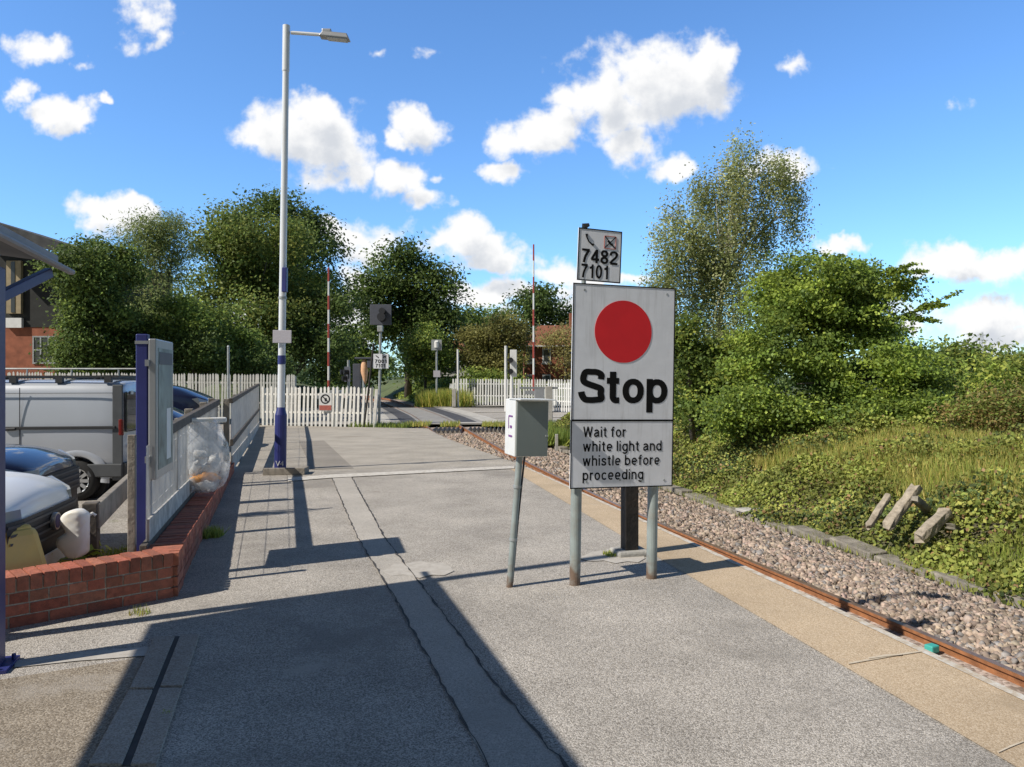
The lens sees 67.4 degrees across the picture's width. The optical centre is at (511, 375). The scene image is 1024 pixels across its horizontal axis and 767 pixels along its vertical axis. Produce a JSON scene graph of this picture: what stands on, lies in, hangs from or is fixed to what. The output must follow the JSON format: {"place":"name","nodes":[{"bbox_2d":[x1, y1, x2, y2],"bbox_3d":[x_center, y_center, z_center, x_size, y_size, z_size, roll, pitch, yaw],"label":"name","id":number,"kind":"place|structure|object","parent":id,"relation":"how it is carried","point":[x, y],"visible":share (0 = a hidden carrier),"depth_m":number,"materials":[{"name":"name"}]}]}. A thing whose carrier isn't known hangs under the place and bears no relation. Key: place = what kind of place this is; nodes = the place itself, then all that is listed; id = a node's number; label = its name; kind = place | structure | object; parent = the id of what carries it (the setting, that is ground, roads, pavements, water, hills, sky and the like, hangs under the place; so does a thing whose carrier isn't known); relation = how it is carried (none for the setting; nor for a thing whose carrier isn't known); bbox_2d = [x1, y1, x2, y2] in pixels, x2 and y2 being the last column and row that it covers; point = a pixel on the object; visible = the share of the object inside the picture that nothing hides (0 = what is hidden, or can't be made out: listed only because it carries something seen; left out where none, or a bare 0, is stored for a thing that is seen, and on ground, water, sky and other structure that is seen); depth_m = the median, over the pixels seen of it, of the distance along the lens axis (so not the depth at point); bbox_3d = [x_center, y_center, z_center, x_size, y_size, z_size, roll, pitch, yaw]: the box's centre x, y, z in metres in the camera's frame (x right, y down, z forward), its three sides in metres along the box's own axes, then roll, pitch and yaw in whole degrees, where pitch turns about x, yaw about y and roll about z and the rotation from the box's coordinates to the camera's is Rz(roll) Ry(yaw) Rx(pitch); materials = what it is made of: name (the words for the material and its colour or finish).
{"place":"outdoors","nodes":[
{"label":"outdoors","id":0,"kind":"place"},
{"bbox_2d":[78,424,230,555],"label":"car park","id":1,"kind":"structure","parent":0,"point":[113,531],"depth_m":9.55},
{"bbox_2d":[5,524,46,570],"bbox_3d":[-3.647,1.471,5.500,0.757,0.818,0.544,0,0,32],"label":"grit bin","id":2,"kind":"object","parent":1,"relation":"on","point":[24,550],"visible":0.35,"depth_m":5.41,"materials":[{"name":"yellow plastic"}]},
{"bbox_2d":[5,471,78,564],"bbox_3d":[-5.501,1.132,5.596,3.987,1.496,1.752,0,0,-12],"label":"parked car","id":3,"kind":"object","parent":1,"relation":"on","point":[41,505],"visible":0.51,"depth_m":5.93,"materials":[{"name":"white paint"}]},
{"bbox_2d":[5,443,80,507],"bbox_3d":[-6.607,1.132,7.595,3.973,1.496,1.752,0,0,-12],"label":"parked car","id":4,"kind":"object","parent":1,"relation":"on","point":[60,465],"visible":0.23,"depth_m":7.90,"materials":[{"name":"blue paint"}]},
{"bbox_2d":[5,368,135,500],"bbox_3d":[-8.080,0.909,12.182,4.394,2.062,1.734,0,0,-7],"label":"parked van","id":5,"kind":"object","parent":1,"relation":"on","point":[89,426],"visible":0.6,"depth_m":11.58,"materials":[{"name":"silver metal"}]},
{"bbox_2d":[52,541,111,562],"bbox_3d":[-3.402,1.567,6.060,0.438,0.628,0.345,0,0,-27],"label":"weed","id":6,"kind":"object","parent":1,"relation":"on","point":[92,553],"visible":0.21,"depth_m":6.05,"materials":[{"name":"green plant"}]},
{"bbox_2d":[82,475,126,559],"bbox_3d":[-4.066,1.445,8.023,0.175,0.870,4.165,0,0,-20],"label":"crash barrier","id":7,"kind":"object","parent":1,"relation":"on","point":[104,507],"visible":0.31,"depth_m":6.29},
{"bbox_2d":[56,508,96,558],"bbox_3d":[-3.381,1.215,5.939,0.255,0.369,0.198,0,0,-10],"label":"plastic bag","id":8,"kind":"object","parent":7,"relation":"hanging from","point":[73,541],"visible":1,"depth_m":5.86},
{"bbox_2d":[5,462,234,628],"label":"brick wall","id":9,"kind":"structure","parent":1,"relation":"on","point":[158,569],"depth_m":5.30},
{"bbox_2d":[76,375,218,410],"bbox_3d":[-9.393,0.792,18.928,3.971,1.616,1.752,0,0,-14],"label":"parked car","id":10,"kind":"object","parent":1,"relation":"on","point":[185,398],"visible":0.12,"depth_m":18.51,"materials":[{"name":"blue paint"}]},
{"bbox_2d":[7,371,295,418],"bbox_3d":[-15.093,0.841,32.460,11.614,2.053,0.140,0,0,-7],"label":"boundary fence","id":11,"kind":"object","parent":1,"relation":"on","point":[202,382],"visible":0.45,"depth_m":32.74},
{"bbox_2d":[135,334,172,550],"bbox_3d":[-2.922,0.730,6.285,0.162,2.110,0.730,0,0,-14],"label":"notice case","id":12,"kind":"object","parent":1,"relation":"on","point":[154,393],"visible":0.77,"depth_m":5.97,"materials":[{"name":"blue paint"}]},
{"bbox_2d":[127,398,219,551],"bbox_3d":[-3.822,1.134,9.110,0.173,1.532,7.253,0,0,-17],"label":"fence","id":13,"kind":"object","parent":1,"relation":"on","point":[167,500],"visible":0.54,"depth_m":6.81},
{"bbox_2d":[188,417,229,492],"bbox_3d":[-3.449,0.890,8.630,0.537,0.841,0.341,0,0,-30],"label":"rubbish bag","id":14,"kind":"object","parent":13,"relation":"attached to","point":[205,476],"visible":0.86,"depth_m":8.56,"materials":[{"name":"white"}]},
{"bbox_2d":[227,345,229,424],"bbox_3d":[-10.342,0.345,28.000,0.110,2.910,0.105,0,0,0],"label":"steel post","id":15,"kind":"object","parent":1,"relation":"on","point":[228,371],"visible":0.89,"depth_m":27.96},
{"bbox_2d":[177,381,361,407],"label":"cutting slope","id":16,"kind":"structure","parent":0,"point":[298,385],"depth_m":56.53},
{"bbox_2d":[173,194,357,388],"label":"broadleaf tree","id":17,"kind":"object","parent":16,"relation":"on","point":[243,266],"visible":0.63,"depth_m":54.06,"materials":[{"name":"green plant"}]},
{"bbox_2d":[183,284,370,399],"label":"holly bush","id":18,"kind":"object","parent":16,"relation":"on","point":[318,342],"visible":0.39,"depth_m":53.53,"materials":[{"name":"green plant"}]},
{"bbox_2d":[194,183,369,407],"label":"broadleaf tree","id":19,"kind":"object","parent":16,"relation":"on","point":[266,205],"visible":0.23,"depth_m":63.14,"materials":[{"name":"green plant"}]},
{"bbox_2d":[344,393,420,407],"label":"track bed","id":20,"kind":"object","parent":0,"point":[397,405],"visible":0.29,"depth_m":67.13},
{"bbox_2d":[218,407,570,423],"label":"road","id":21,"kind":"structure","parent":0,"point":[491,412],"depth_m":44.47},
{"bbox_2d":[0,222,172,378],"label":"station building","id":22,"kind":"structure","parent":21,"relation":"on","point":[25,315],"depth_m":39.47,"materials":[{"name":"brick"}]},
{"bbox_2d":[32,336,55,363],"bbox_3d":[-24.021,-1.333,39.469,1.240,1.430,0.061,0,0,0],"label":"window","id":23,"kind":"structure","parent":22,"relation":"in","point":[34,343],"depth_m":39.48,"materials":[{"name":"metal"}]},
{"bbox_2d":[24,229,159,378],"bbox_3d":[-18.732,-2.196,34.108,5.158,8.799,5.542,0,0,0],"label":"broadleaf tree","id":24,"kind":"object","parent":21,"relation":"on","point":[90,289],"visible":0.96,"depth_m":33.53,"materials":[{"name":"green plant"}]},
{"bbox_2d":[30,301,175,378],"bbox_3d":[-18.907,-0.764,36.607,6.167,5.933,6.635,0,0,0],"label":"holly bush","id":25,"kind":"object","parent":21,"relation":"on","point":[129,333],"visible":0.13,"depth_m":35.23,"materials":[{"name":"green plant"}]},
{"bbox_2d":[92,201,222,336],"bbox_3d":[-18.308,-3.419,40.025,6.512,11.248,6.747,0,0,0],"label":"willow tree","id":26,"kind":"object","parent":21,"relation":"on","point":[162,244],"visible":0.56,"depth_m":39.85,"materials":[{"name":"green plant"}]},
{"bbox_2d":[98,326,306,390],"bbox_3d":[-14.475,-0.087,36.737,9.606,4.584,4.923,0,0,-29],"label":"laurel bush","id":27,"kind":"object","parent":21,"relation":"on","point":[264,365],"visible":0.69,"depth_m":35.70,"materials":[{"name":"green plant"}]},
{"bbox_2d":[134,287,275,388],"bbox_3d":[-15.119,-1.049,37.664,6.496,6.506,5.685,0,0,0],"label":"hazel bush","id":28,"kind":"object","parent":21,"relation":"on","point":[189,312],"visible":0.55,"depth_m":36.56,"materials":[{"name":"green plant"}]},
{"bbox_2d":[317,267,342,420],"bbox_3d":[-9.023,-1.574,38.000,1.200,7.588,0.600,0,0,0],"label":"crossing barrier","id":29,"kind":"object","parent":21,"relation":"on","point":[328,381],"visible":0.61,"depth_m":37.95,"materials":[{"name":"metal"}]},
{"bbox_2d":[340,360,350,420],"bbox_3d":[-8.213,0.720,37.934,0.377,3.000,1.000,0,0,-30],"label":"crossing signal","id":30,"kind":"object","parent":21,"relation":"on","point":[346,373],"visible":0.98,"depth_m":37.95,"materials":[{"name":"metal"}]},
{"bbox_2d":[353,357,372,422],"bbox_3d":[-6.717,0.655,35.050,1.065,2.990,0.500,0,0,0],"label":"signal cabinet","id":31,"kind":"object","parent":21,"relation":"on","point":[359,370],"visible":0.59,"depth_m":34.95,"materials":[{"name":"grey metal"}]},
{"bbox_2d":[377,407,481,422],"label":"crossing deck","id":32,"kind":"structure","parent":21,"relation":"on","point":[422,414],"depth_m":42.96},
{"bbox_2d":[383,408,417,422],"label":"crossing strip","id":33,"kind":"object","parent":32,"relation":"on","point":[401,416],"visible":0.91,"depth_m":42.86,"materials":[{"name":"rubber"}]},
{"bbox_2d":[421,407,475,421],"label":"crossing strip","id":34,"kind":"object","parent":32,"relation":"on","point":[456,417],"visible":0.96,"depth_m":43.41,"materials":[{"name":"rubber"}]},
{"bbox_2d":[452,349,458,406],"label":"gate post","id":35,"kind":"object","parent":21,"relation":"on","point":[453,397],"visible":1,"depth_m":54.43,"materials":[{"name":"white paint"}]},
{"bbox_2d":[439,407,501,421],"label":"crossing kerb","id":36,"kind":"structure","parent":21,"relation":"on","point":[478,416],"depth_m":44.01,"materials":[{"name":"concrete"}]},
{"bbox_2d":[504,346,516,410],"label":"crossing signal","id":37,"kind":"object","parent":21,"relation":"on","point":[512,361],"visible":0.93,"depth_m":47.92,"materials":[{"name":"white paint"}]},
{"bbox_2d":[525,244,543,398],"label":"crossing barrier","id":38,"kind":"object","parent":21,"relation":"on","point":[538,393],"visible":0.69,"depth_m":46.94,"materials":[{"name":"metal"}]},
{"bbox_2d":[520,386,557,420],"bbox_3d":[1.329,1.370,38.010,1.900,1.700,0.380,0,0,0],"label":"barrier pedestal","id":39,"kind":"object","parent":21,"relation":"on","point":[548,392],"visible":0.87,"depth_m":37.82,"materials":[{"name":"metal"}]},
{"bbox_2d":[548,382,570,411],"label":"palisade fence","id":40,"kind":"object","parent":21,"relation":"on","point":[555,394],"visible":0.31,"depth_m":47.24,"materials":[{"name":"white paint"}]},
{"bbox_2d":[361,379,569,402],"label":"cutting slope","id":41,"kind":"structure","parent":0,"point":[389,389],"depth_m":82.97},
{"bbox_2d":[342,231,481,397],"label":"oak tree","id":42,"kind":"object","parent":41,"relation":"on","point":[412,297],"visible":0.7,"depth_m":74.84,"materials":[{"name":"green plant"}]},
{"bbox_2d":[395,319,461,390],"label":"hawthorn bush","id":43,"kind":"object","parent":41,"relation":"on","point":[418,350],"visible":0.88,"depth_m":64.95,"materials":[{"name":"green plant"}]},
{"bbox_2d":[393,376,503,401],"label":"undergrowth","id":44,"kind":"object","parent":41,"relation":"on","point":[444,384],"visible":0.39,"depth_m":70.84,"materials":[{"name":"green plant"}]},
{"bbox_2d":[451,365,535,406],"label":"hedge","id":45,"kind":"object","parent":41,"relation":"on","point":[488,373],"visible":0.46,"depth_m":61.53,"materials":[{"name":"green plant"}]},
{"bbox_2d":[448,309,540,404],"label":"broadleaf tree","id":46,"kind":"object","parent":41,"relation":"on","point":[487,344],"visible":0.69,"depth_m":67.22,"materials":[{"name":"green plant"}]},
{"bbox_2d":[520,313,571,403],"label":"brick house","id":47,"kind":"structure","parent":41,"relation":"on","point":[541,372],"depth_m":72.00,"materials":[{"name":"brick"}]},
{"bbox_2d":[535,318,571,381],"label":"ash tree","id":48,"kind":"object","parent":41,"relation":"on","point":[558,340],"visible":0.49,"depth_m":66.68,"materials":[{"name":"green plant"}]},
{"bbox_2d":[434,405,560,406],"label":"pavement","id":49,"kind":"structure","parent":0,"point":[480,405],"depth_m":56.91,"materials":[{"name":"concrete"}]},
{"bbox_2d":[431,340,441,393],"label":"rail signal","id":50,"kind":"object","parent":49,"relation":"on","point":[436,345],"visible":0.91,"depth_m":55.88,"materials":[{"name":"metal"}]},
{"bbox_2d":[452,378,570,405],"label":"palisade fence","id":51,"kind":"object","parent":49,"relation":"on","point":[518,384],"visible":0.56,"depth_m":56.98,"materials":[{"name":"white paint"}]},
{"bbox_2d":[0,425,1015,766],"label":"platform","id":52,"kind":"structure","parent":0,"point":[284,605],"depth_m":4.55,"materials":[{"name":"concrete"}]},
{"bbox_2d":[0,225,74,674],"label":"shelter","id":53,"kind":"object","parent":52,"relation":"on","point":[13,244],"visible":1,"depth_m":4.24,"materials":[{"name":"blue paint"}]},
{"bbox_2d":[0,657,143,766],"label":"worn ground","id":54,"kind":"structure","parent":52,"relation":"on","point":[62,718],"depth_m":3.64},
{"bbox_2d":[14,647,148,666],"bbox_3d":[-2.423,1.594,4.366,0.734,0.001,0.168,0,0,-16],"label":"painted strip","id":55,"kind":"object","parent":52,"relation":"on","point":[106,654],"visible":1,"depth_m":4.36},
{"bbox_2d":[89,634,199,765],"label":"drainage channel","id":56,"kind":"object","parent":52,"relation":"on","point":[135,734],"visible":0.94,"depth_m":3.68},
{"bbox_2d":[223,383,259,467],"bbox_3d":[-7.411,1.202,21.659,0.152,1.796,18.951,0,0,-17],"label":"ramp fence","id":57,"kind":"object","parent":52,"relation":"on","point":[245,409],"visible":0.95,"depth_m":15.76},
{"bbox_2d":[263,466,308,474],"bbox_3d":[-3.692,1.545,12.561,0.660,0.110,0.400,0,0,-5],"label":"ballast weight","id":58,"kind":"object","parent":52,"relation":"on","point":[303,470],"visible":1,"depth_m":12.37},
{"bbox_2d":[273,24,350,467],"bbox_3d":[-3.451,-2.203,13.175,1.220,7.620,0.238,1,0,0],"label":"lamp post","id":59,"kind":"object","parent":52,"relation":"on","point":[282,336],"visible":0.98,"depth_m":13.14,"materials":[{"name":"metal"}]},
{"bbox_2d":[299,440,352,468],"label":"sunken tarmac","id":60,"kind":"structure","parent":52,"relation":"on","point":[322,454],"depth_m":16.05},
{"bbox_2d":[288,466,513,480],"bbox_3d":[-1.711,1.588,12.652,3.933,0.001,0.510,0,0,-25],"label":"painted line","id":61,"kind":"object","parent":52,"relation":"on","point":[378,473],"visible":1,"depth_m":12.48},
{"bbox_2d":[332,478,488,766],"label":"tar joint","id":62,"kind":"object","parent":52,"relation":"on","point":[435,670],"visible":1,"depth_m":4.52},
{"bbox_2d":[383,561,453,577],"bbox_3d":[-0.756,1.594,6.332,0.571,0.001,0.519,0,0,17],"label":"painted patch","id":63,"kind":"object","parent":52,"relation":"on","point":[419,569],"visible":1,"depth_m":6.32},
{"bbox_2d":[333,477,562,766],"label":"trench patch","id":64,"kind":"object","parent":52,"relation":"on","point":[504,733],"visible":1,"depth_m":4.17,"materials":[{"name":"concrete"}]},
{"bbox_2d":[352,478,568,766],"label":"tar joint","id":65,"kind":"object","parent":52,"relation":"on","point":[505,696],"visible":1,"depth_m":4.18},
{"bbox_2d":[505,398,555,587],"bbox_3d":[0.088,0.894,5.777,0.292,1.462,0.400,5,-1,-17],"label":"equipment cabinet","id":66,"kind":"object","parent":52,"relation":"on","point":[526,427],"visible":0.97,"depth_m":5.75,"materials":[{"name":"metal"}]},
{"bbox_2d":[581,549,644,562],"bbox_3d":[0.930,1.594,6.814,0.511,0.001,0.629,0,0,29],"label":"painted patch","id":67,"kind":"object","parent":52,"relation":"on","point":[595,556],"visible":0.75,"depth_m":6.70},
{"bbox_2d":[569,223,675,585],"bbox_3d":[0.853,0.227,5.984,0.868,2.786,0.112,1,0,-17],"label":"stop sign","id":68,"kind":"object","parent":52,"relation":"on","point":[622,387],"visible":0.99,"depth_m":5.93,"materials":[{"name":"metal"}]},
{"bbox_2d":[610,487,646,557],"bbox_3d":[1.054,0.550,6.882,0.300,2.140,0.240,0,0,-14],"label":"timber post","id":69,"kind":"object","parent":52,"relation":"on","point":[630,547],"visible":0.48,"depth_m":6.82,"materials":[{"name":"wood"}]},
{"bbox_2d":[510,468,1023,766],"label":"platform edge paving","id":70,"kind":"structure","parent":52,"relation":"on","point":[987,716],"depth_m":4.51,"materials":[{"name":"concrete"}]},
{"bbox_2d":[525,467,1023,699],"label":"platform edge line","id":71,"kind":"object","parent":70,"relation":"on","point":[961,668],"visible":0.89,"depth_m":5.06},
{"bbox_2d":[0,0,1023,376],"label":"sky","id":72,"kind":"structure","parent":0,"point":[491,131],"materials":[{"name":"blue"}]},
{"bbox_2d":[220,377,884,429],"bbox_3d":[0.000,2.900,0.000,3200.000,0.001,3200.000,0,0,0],"label":"ground","id":73,"kind":"structure","parent":0,"point":[471,425],"depth_m":70.29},
{"bbox_2d":[313,321,395,400],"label":"broadleaf tree","id":74,"kind":"object","parent":73,"relation":"on","point":[366,352],"visible":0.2,"depth_m":79.55,"materials":[{"name":"green plant"}]},
{"bbox_2d":[450,302,498,350],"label":"broadleaf tree","id":75,"kind":"object","parent":73,"relation":"on","point":[477,319],"visible":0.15,"depth_m":113.91,"materials":[{"name":"green plant"}]},
{"bbox_2d":[476,303,522,378],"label":"broadleaf tree","id":76,"kind":"object","parent":73,"relation":"on","point":[497,309],"visible":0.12,"depth_m":123.78,"materials":[{"name":"green plant"}]},
{"bbox_2d":[496,281,571,341],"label":"broadleaf tree","id":77,"kind":"object","parent":73,"relation":"on","point":[546,311],"visible":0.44,"depth_m":97.72,"materials":[{"name":"green plant"}]},
{"bbox_2d":[180,341,1023,389],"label":"distant woodland","id":78,"kind":"object","parent":73,"relation":"on","point":[306,381],"visible":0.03,"depth_m":163.99,"materials":[{"name":"green plant"}]},
{"bbox_2d":[431,426,1023,694],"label":"track bed","id":79,"kind":"object","parent":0,"point":[1008,684],"visible":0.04,"depth_m":7.17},
{"bbox_2d":[433,426,463,433],"bbox_3d":[-2.722,2.377,32.565,1.320,0.310,2.270,0,0,0],"label":"trespass guard","id":80,"kind":"object","parent":79,"relation":"on","point":[444,430],"visible":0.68,"depth_m":32.22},
{"bbox_2d":[365,396,1023,687],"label":"rail","id":81,"kind":"object","parent":79,"relation":"on","point":[1007,673],"visible":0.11,"depth_m":8.21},
{"bbox_2d":[438,432,1023,672],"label":"ballast","id":82,"kind":"structure","parent":79,"relation":"on","point":[905,597],"depth_m":9.64,"materials":[{"name":"gravel"}]},
{"bbox_2d":[558,418,1023,608],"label":"bank","id":83,"kind":"structure","parent":0,"point":[977,533],"depth_m":12.58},
{"bbox_2d":[79,387,1023,713],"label":"grass","id":84,"kind":"structure","parent":83,"relation":"on","point":[923,473],"depth_m":13.66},
{"bbox_2d":[262,386,378,426],"bbox_3d":[-7.972,1.287,31.820,5.309,1.734,0.217,0,0,15],"label":"palisade fence","id":85,"kind":"object","parent":84,"relation":"on","point":[297,411],"visible":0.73,"depth_m":31.73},
{"bbox_2d":[319,393,331,410],"bbox_3d":[-7.683,1.067,31.596,0.527,0.731,0.027,0,0,0],"label":"notice","id":86,"kind":"object","parent":85,"relation":"attached to","point":[325,401],"visible":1,"depth_m":31.59,"materials":[{"name":"white paint"}]},
{"bbox_2d":[363,344,373,426],"bbox_3d":[-5.811,0.401,31.098,0.498,3.409,0.096,0,0,-29],"label":"leaning pole","id":87,"kind":"object","parent":84,"relation":"on","point":[368,385],"visible":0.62,"depth_m":31.09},
{"bbox_2d":[370,304,390,425],"bbox_3d":[-5.373,-0.400,31.344,0.880,5.041,0.433,0,0,0],"label":"rail signal","id":88,"kind":"object","parent":84,"relation":"on","point":[380,315],"visible":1,"depth_m":31.41,"materials":[{"name":"metal"}]},
{"bbox_2d":[663,485,692,495],"bbox_3d":[3.732,2.576,17.301,0.300,0.120,0.930,2,0,-15],"label":"cable trough","id":89,"kind":"object","parent":83,"relation":"on","point":[675,489],"visible":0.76,"depth_m":17.13,"materials":[{"name":"concrete"}]},
{"bbox_2d":[673,303,751,439],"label":"ivy column","id":90,"kind":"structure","parent":83,"relation":"on","point":[695,360],"depth_m":19.96,"materials":[{"name":"green plant"}]},
{"bbox_2d":[633,120,821,426],"bbox_3d":[6.016,-1.780,22.033,5.598,11.100,3.856,0,0,0],"label":"birch tree","id":91,"kind":"object","parent":83,"relation":"on","point":[712,262],"visible":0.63,"depth_m":21.66,"materials":[{"name":"green plant"}]},
{"bbox_2d":[755,517,792,532],"bbox_3d":[4.679,2.642,13.558,0.300,0.120,0.930,-1,1,-17],"label":"cable trough","id":92,"kind":"object","parent":83,"relation":"on","point":[781,526],"visible":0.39,"depth_m":13.41,"materials":[{"name":"concrete"}]},
{"bbox_2d":[548,394,1023,606],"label":"ivy","id":93,"kind":"object","parent":83,"relation":"on","point":[768,480],"visible":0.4,"depth_m":13.54,"materials":[{"name":"green plant"}]},
{"bbox_2d":[865,493,890,529],"bbox_3d":[5.478,2.027,11.480,0.677,0.494,0.111,0,0,-37],"label":"concrete fragment","id":94,"kind":"object","parent":93,"relation":"on","point":[876,514],"visible":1,"depth_m":11.43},
{"bbox_2d":[882,483,922,529],"bbox_3d":[5.792,1.938,11.378,0.818,0.634,0.156,0,0,-30],"label":"concrete fragment","id":95,"kind":"object","parent":93,"relation":"on","point":[898,511],"visible":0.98,"depth_m":11.32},
{"bbox_2d":[911,496,935,516],"bbox_3d":[6.171,1.953,11.488,0.675,0.388,0.129,0,0,-37],"label":"concrete fragment","id":96,"kind":"object","parent":93,"relation":"on","point":[921,503],"visible":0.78,"depth_m":11.36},
{"bbox_2d":[914,508,952,542],"bbox_3d":[5.968,2.121,10.881,0.778,0.458,0.189,0,0,-31],"label":"concrete fragment","id":97,"kind":"object","parent":93,"relation":"on","point":[928,529],"visible":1,"depth_m":10.79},
{"bbox_2d":[789,525,833,544],"bbox_3d":[4.942,2.619,12.598,0.300,0.120,0.930,-1,3,-15],"label":"cable trough","id":98,"kind":"object","parent":83,"relation":"on","point":[798,530],"visible":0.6,"depth_m":12.56,"materials":[{"name":"concrete"}]},
{"bbox_2d":[687,378,978,449],"bbox_3d":[7.094,0.910,17.599,6.061,1.793,2.905,0,0,14],"label":"bramble bush","id":99,"kind":"object","parent":83,"relation":"on","point":[773,410],"visible":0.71,"depth_m":17.20,"materials":[{"name":"green plant"}]},
{"bbox_2d":[705,246,982,430],"bbox_3d":[8.033,-0.720,18.717,6.582,5.105,5.309,0,0,0],"label":"field maple","id":100,"kind":"object","parent":83,"relation":"on","point":[833,303],"visible":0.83,"depth_m":18.01,"materials":[{"name":"green plant"}]},
{"bbox_2d":[829,535,886,560],"bbox_3d":[5.241,2.607,11.647,0.300,0.120,0.930,-4,4,-15],"label":"cable trough","id":101,"kind":"object","parent":83,"relation":"on","point":[854,545],"visible":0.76,"depth_m":11.55,"materials":[{"name":"concrete"}]},
{"bbox_2d":[874,554,938,576],"bbox_3d":[5.487,2.650,10.680,0.300,0.120,0.930,-1,1,-16],"label":"cable trough","id":102,"kind":"object","parent":83,"relation":"on","point":[896,562],"visible":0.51,"depth_m":10.71,"materials":[{"name":"concrete"}]},
{"bbox_2d":[888,332,1011,392],"bbox_3d":[13.781,0.229,24.356,4.838,3.119,4.693,0,0,0],"label":"elder bush","id":103,"kind":"object","parent":83,"relation":"on","point":[953,346],"visible":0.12,"depth_m":23.20,"materials":[{"name":"green plant"}]},
{"bbox_2d":[930,571,1003,598],"bbox_3d":[5.763,2.643,9.719,0.300,0.120,0.930,0,1,-14],"label":"cable trough","id":104,"kind":"object","parent":83,"relation":"on","point":[952,579],"visible":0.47,"depth_m":9.73,"materials":[{"name":"concrete"}]},
{"bbox_2d":[917,375,1023,437],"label":"dock bush","id":105,"kind":"object","parent":83,"relation":"on","point":[989,414],"visible":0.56,"depth_m":14.78,"materials":[{"name":"green plant"}]},
{"bbox_2d":[947,340,1023,417],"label":"sallow bush","id":106,"kind":"object","parent":83,"relation":"on","point":[1006,367],"visible":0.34,"depth_m":19.02,"materials":[{"name":"green plant"}]},
{"bbox_2d":[993,590,1023,610],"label":"cable trough","id":107,"kind":"object","parent":83,"relation":"on","point":[1016,598],"visible":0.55,"depth_m":8.92,"materials":[{"name":"concrete"}]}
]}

